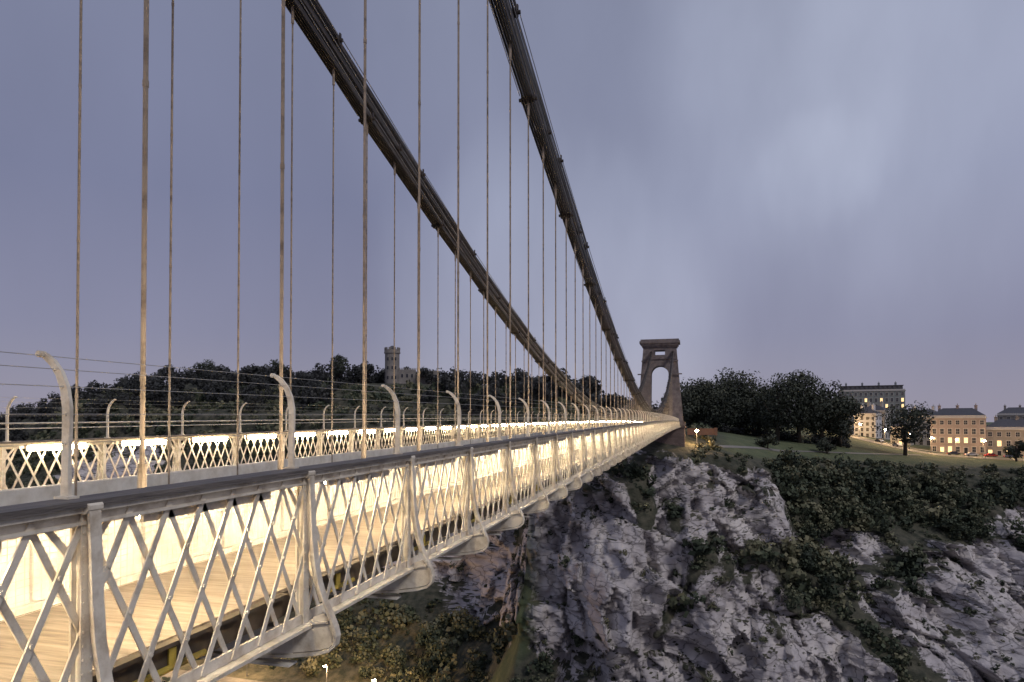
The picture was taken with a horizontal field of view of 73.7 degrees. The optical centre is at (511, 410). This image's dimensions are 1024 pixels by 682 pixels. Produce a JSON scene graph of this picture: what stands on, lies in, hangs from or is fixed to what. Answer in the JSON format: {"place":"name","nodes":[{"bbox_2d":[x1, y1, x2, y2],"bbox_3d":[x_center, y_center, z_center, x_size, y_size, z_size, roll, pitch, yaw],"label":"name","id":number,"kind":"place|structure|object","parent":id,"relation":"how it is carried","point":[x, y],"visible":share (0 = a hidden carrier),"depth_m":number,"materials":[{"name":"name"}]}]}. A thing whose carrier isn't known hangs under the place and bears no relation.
{"place":"outdoors","nodes":[
{"label":"outdoors","id":0,"kind":"place"},
{"bbox_2d":[152,669,261,681],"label":"riverside road","id":1,"kind":"structure","parent":0,"point":[223,679],"depth_m":204.22,"materials":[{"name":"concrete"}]},
{"bbox_2d":[0,383,1023,681],"bbox_3d":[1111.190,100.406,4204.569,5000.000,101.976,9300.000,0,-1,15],"label":"gorge terrain","id":2,"kind":"structure","parent":0,"point":[600,577],"depth_m":169.47,"materials":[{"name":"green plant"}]},
{"bbox_2d":[192,359,215,383],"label":"elm tree","id":3,"kind":"object","parent":2,"relation":"on","point":[203,366],"visible":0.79,"depth_m":374.20,"materials":[{"name":"green plant"}]},
{"bbox_2d":[269,359,288,385],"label":"elm tree","id":4,"kind":"object","parent":2,"relation":"on","point":[274,363],"visible":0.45,"depth_m":359.95,"materials":[{"name":"green plant"}]},
{"bbox_2d":[0,361,656,441],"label":"distant woodland","id":5,"kind":"object","parent":2,"relation":"on","point":[592,388],"visible":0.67,"depth_m":340.89,"materials":[{"name":"green plant"}]},
{"bbox_2d":[327,353,350,382],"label":"elm tree","id":6,"kind":"object","parent":2,"relation":"on","point":[339,362],"visible":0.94,"depth_m":338.28,"materials":[{"name":"green plant"}]},
{"bbox_2d":[384,346,439,383],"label":"observatory tower","id":7,"kind":"structure","parent":2,"relation":"on","point":[402,376],"depth_m":348.79,"materials":[{"name":"stone"}]},
{"bbox_2d":[387,357,435,378],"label":"windows","id":8,"kind":"structure","parent":7,"relation":"in","point":[387,357],"depth_m":347.59,"materials":[{"name":"black glass"}]},
{"bbox_2d":[5,377,1023,681],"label":"hillside bushes","id":9,"kind":"object","parent":2,"relation":"on","point":[791,569],"visible":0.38,"depth_m":202.33,"materials":[{"name":"green plant"}]},
{"bbox_2d":[300,447,1023,681],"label":"gorge slope trees","id":10,"kind":"object","parent":2,"relation":"on","point":[788,465],"visible":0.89,"depth_m":199.16,"materials":[{"name":"green plant"}]},
{"bbox_2d":[655,422,685,446],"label":"stone abutment","id":11,"kind":"object","parent":2,"relation":"on","point":[676,437],"visible":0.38,"depth_m":193.47,"materials":[{"name":"stone"}]},
{"bbox_2d":[0,0,679,681],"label":"suspension bridge","id":12,"kind":"structure","parent":11,"relation":"on","point":[172,568],"depth_m":8.77,"materials":[{"name":"beige paint"}]},
{"bbox_2d":[637,338,682,425],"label":"stone bridge tower","id":13,"kind":"structure","parent":11,"relation":"on","point":[667,346],"depth_m":200.04,"materials":[{"name":"beige stone"}]},
{"bbox_2d":[656,389,701,421],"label":"oak tree","id":14,"kind":"object","parent":2,"relation":"on","point":[687,411],"visible":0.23,"depth_m":279.31,"materials":[{"name":"green plant"}]},
{"bbox_2d":[680,377,718,424],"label":"oak tree","id":15,"kind":"object","parent":2,"relation":"on","point":[696,418],"visible":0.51,"depth_m":284.71,"materials":[{"name":"green plant"}]},
{"bbox_2d":[687,428,716,434],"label":"brick wall","id":16,"kind":"structure","parent":2,"relation":"on","point":[704,431],"depth_m":207.77,"materials":[{"name":"red brick"}]},
{"bbox_2d":[690,377,737,424],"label":"oak tree","id":17,"kind":"object","parent":2,"relation":"on","point":[714,388],"visible":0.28,"depth_m":285.39,"materials":[{"name":"green plant"}]},
{"bbox_2d":[701,388,748,429],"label":"oak tree","id":18,"kind":"object","parent":2,"relation":"on","point":[720,414],"visible":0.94,"depth_m":275.97,"materials":[{"name":"green plant"}]},
{"bbox_2d":[709,367,768,425],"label":"oak tree","id":19,"kind":"object","parent":2,"relation":"on","point":[739,383],"visible":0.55,"depth_m":286.69,"materials":[{"name":"green plant"}]},
{"bbox_2d":[732,393,775,434],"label":"oak tree","id":20,"kind":"object","parent":2,"relation":"on","point":[746,422],"visible":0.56,"depth_m":274.53,"materials":[{"name":"green plant"}]},
{"bbox_2d":[742,384,775,431],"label":"oak tree","id":21,"kind":"object","parent":2,"relation":"on","point":[753,392],"visible":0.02,"depth_m":285.70,"materials":[{"name":"green plant"}]},
{"bbox_2d":[754,433,779,448],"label":"bush","id":22,"kind":"object","parent":2,"relation":"on","point":[767,441],"visible":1,"depth_m":224.89,"materials":[{"name":"green plant"}]},
{"bbox_2d":[755,380,795,428],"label":"oak tree","id":23,"kind":"object","parent":2,"relation":"on","point":[766,386],"visible":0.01,"depth_m":298.02,"materials":[{"name":"green plant"}]},
{"bbox_2d":[745,372,810,440],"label":"oak tree","id":24,"kind":"object","parent":2,"relation":"on","point":[777,416],"visible":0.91,"depth_m":260.52,"materials":[{"name":"green plant"}]},
{"bbox_2d":[572,395,987,447],"bbox_3d":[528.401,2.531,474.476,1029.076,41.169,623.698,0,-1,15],"label":"distant trees","id":25,"kind":"object","parent":2,"relation":"on","point":[743,431],"visible":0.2,"depth_m":271.90,"materials":[{"name":"green plant"}]},
{"bbox_2d":[760,369,833,442],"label":"oak tree","id":26,"kind":"object","parent":2,"relation":"on","point":[804,384],"visible":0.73,"depth_m":258.61,"materials":[{"name":"green plant"}]},
{"bbox_2d":[796,389,836,436],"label":"oak tree","id":27,"kind":"object","parent":2,"relation":"on","point":[823,424],"visible":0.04,"depth_m":296.15,"materials":[{"name":"green plant"}]},
{"bbox_2d":[719,445,923,455],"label":"footpath","id":28,"kind":"structure","parent":2,"relation":"on","point":[727,446],"depth_m":233.69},
{"bbox_2d":[791,376,854,439],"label":"oak tree","id":29,"kind":"object","parent":2,"relation":"on","point":[822,418],"visible":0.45,"depth_m":261.86,"materials":[{"name":"green plant"}]},
{"bbox_2d":[815,437,836,453],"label":"bush","id":30,"kind":"object","parent":2,"relation":"on","point":[822,444],"visible":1,"depth_m":241.02,"materials":[{"name":"green plant"}]},
{"bbox_2d":[813,395,867,446],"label":"oak tree","id":31,"kind":"object","parent":2,"relation":"on","point":[841,429],"visible":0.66,"depth_m":261.35,"materials":[{"name":"green plant"}]},
{"bbox_2d":[842,427,853,437],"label":"maple tree","id":32,"kind":"object","parent":2,"relation":"on","point":[849,433],"visible":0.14,"depth_m":289.25,"materials":[{"name":"green plant"}]},
{"bbox_2d":[853,403,882,437],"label":"stucco villa","id":33,"kind":"object","parent":2,"relation":"on","point":[864,428],"visible":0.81,"depth_m":334.85,"materials":[{"name":"beige paint"}]},
{"bbox_2d":[853,413,882,436],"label":"window frames and cornice","id":34,"kind":"structure","parent":33,"relation":"in","point":[865,414],"depth_m":334.16,"materials":[{"name":"beige stone"}]},
{"bbox_2d":[855,417,880,436],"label":"windows","id":35,"kind":"structure","parent":33,"relation":"in","point":[855,417],"depth_m":334.36,"materials":[{"name":"black glass"}]},
{"bbox_2d":[837,381,905,433],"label":"grand hotel","id":36,"kind":"structure","parent":2,"relation":"on","point":[889,395],"depth_m":412.11,"materials":[{"name":"beige stone"}]},
{"bbox_2d":[837,389,905,418],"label":"window frames and cornice","id":37,"kind":"structure","parent":36,"relation":"in","point":[866,389],"depth_m":411.87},
{"bbox_2d":[839,392,903,430],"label":"windows","id":38,"kind":"structure","parent":36,"relation":"in","point":[855,394],"depth_m":412.17,"materials":[{"name":"black glass"}]},
{"bbox_2d":[865,398,903,407],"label":"lit windows","id":39,"kind":"structure","parent":36,"relation":"in","point":[881,399],"depth_m":409.77,"materials":[{"name":"yellow glass"}]},
{"bbox_2d":[866,401,890,439],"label":"stucco villa","id":40,"kind":"object","parent":2,"relation":"on","point":[885,434],"visible":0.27,"depth_m":350.43,"materials":[{"name":"beige paint"}]},
{"bbox_2d":[875,410,890,438],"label":"window frames and cornice","id":41,"kind":"structure","parent":40,"relation":"in","point":[875,410],"depth_m":348.61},
{"bbox_2d":[868,401,935,455],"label":"ash tree","id":42,"kind":"object","parent":2,"relation":"on","point":[910,419],"visible":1,"depth_m":251.54,"materials":[{"name":"green plant"}]},
{"bbox_2d":[890,421,914,445],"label":"cottage","id":43,"kind":"structure","parent":2,"relation":"on","point":[894,440],"depth_m":307.88,"materials":[{"name":"beige paint"}]},
{"bbox_2d":[901,404,936,445],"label":"stucco villa","id":44,"kind":"object","parent":2,"relation":"on","point":[925,441],"visible":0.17,"depth_m":309.61,"materials":[{"name":"beige paint"}]},
{"bbox_2d":[901,415,929,444],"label":"window frames and cornice","id":45,"kind":"structure","parent":44,"relation":"in","point":[922,415],"depth_m":308.78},
{"bbox_2d":[914,426,929,444],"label":"windows","id":46,"kind":"structure","parent":44,"relation":"in","point":[928,436],"depth_m":308.48,"materials":[{"name":"black glass"}]},
{"bbox_2d":[930,418,986,453],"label":"walls","id":47,"kind":"structure","parent":2,"relation":"on","point":[953,435],"depth_m":277.42,"materials":[{"name":"pink paint"}]},
{"bbox_2d":[940,438,967,451],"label":"lit windows","id":48,"kind":"structure","parent":47,"relation":"attached to","point":[949,448],"depth_m":278.80,"materials":[{"name":"yellow glass"}]},
{"bbox_2d":[932,420,983,452],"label":"windows","id":49,"kind":"structure","parent":47,"relation":"attached to","point":[950,432],"depth_m":276.35,"materials":[{"name":"black glass"}]},
{"bbox_2d":[930,415,986,452],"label":"window frames and cornice","id":50,"kind":"structure","parent":47,"relation":"attached to","point":[962,416],"depth_m":276.44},
{"bbox_2d":[931,408,984,415],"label":"roof","id":51,"kind":"structure","parent":50,"relation":"on","point":[955,411],"depth_m":280.17,"materials":[{"name":"tile"}]},
{"bbox_2d":[938,403,977,410],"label":"chimneys","id":52,"kind":"object","parent":51,"relation":"on","point":[957,406],"visible":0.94,"depth_m":281.85,"materials":[{"name":"brown brick"}]},
{"bbox_2d":[986,430,1023,456],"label":"walls","id":53,"kind":"structure","parent":2,"relation":"on","point":[1003,438],"depth_m":272.84,"materials":[{"name":"stone"}]},
{"bbox_2d":[988,432,1019,455],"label":"windows","id":54,"kind":"structure","parent":53,"relation":"attached to","point":[990,442],"depth_m":273.33,"materials":[{"name":"black glass"}]},
{"bbox_2d":[986,427,1023,454],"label":"window frames and cornice","id":55,"kind":"structure","parent":53,"relation":"attached to","point":[1004,428],"depth_m":272.88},
{"bbox_2d":[986,419,1023,426],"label":"roof","id":56,"kind":"structure","parent":55,"relation":"on","point":[1008,423],"depth_m":274.31,"materials":[{"name":"stone"}]},
{"bbox_2d":[997,415,1023,419],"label":"walls","id":57,"kind":"structure","parent":2,"relation":"on","point":[1011,416],"depth_m":361.97,"materials":[{"name":"stone"}]},
{"bbox_2d":[997,413,1023,418],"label":"window frames and cornice","id":58,"kind":"structure","parent":57,"relation":"attached to","point":[1010,414],"depth_m":361.79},
{"bbox_2d":[999,407,1023,412],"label":"roof","id":59,"kind":"structure","parent":57,"relation":"on","point":[1014,410],"depth_m":363.50,"materials":[{"name":"tile"}]},
{"bbox_2d":[1003,439,1023,461],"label":"maple tree","id":60,"kind":"object","parent":2,"relation":"on","point":[1014,451],"visible":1,"depth_m":250.55,"materials":[{"name":"green plant"}]},
{"bbox_2d":[0,0,1023,421],"label":"sky","id":61,"kind":"structure","parent":0,"point":[833,190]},
{"bbox_2d":[850,436,1023,460],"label":"sloping street","id":62,"kind":"structure","parent":0,"point":[918,451],"depth_m":267.69,"materials":[{"name":"grey asphalt"}]},
{"bbox_2d":[946,451,959,454],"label":"parked car","id":63,"kind":"object","parent":62,"relation":"on","point":[953,452],"visible":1,"depth_m":264.57,"materials":[{"name":"paint"}]},
{"bbox_2d":[964,452,978,455],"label":"parked car","id":64,"kind":"object","parent":62,"relation":"on","point":[970,453],"visible":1,"depth_m":262.55,"materials":[{"name":"paint"}]},
{"bbox_2d":[984,453,997,456],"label":"parked car","id":65,"kind":"object","parent":62,"relation":"on","point":[990,454],"visible":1,"depth_m":260.93,"materials":[{"name":"paint"}]},
{"bbox_2d":[852,434,1023,457],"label":"pavement","id":66,"kind":"structure","parent":0,"point":[913,448],"depth_m":286.39,"materials":[{"name":"stone"}]}
]}

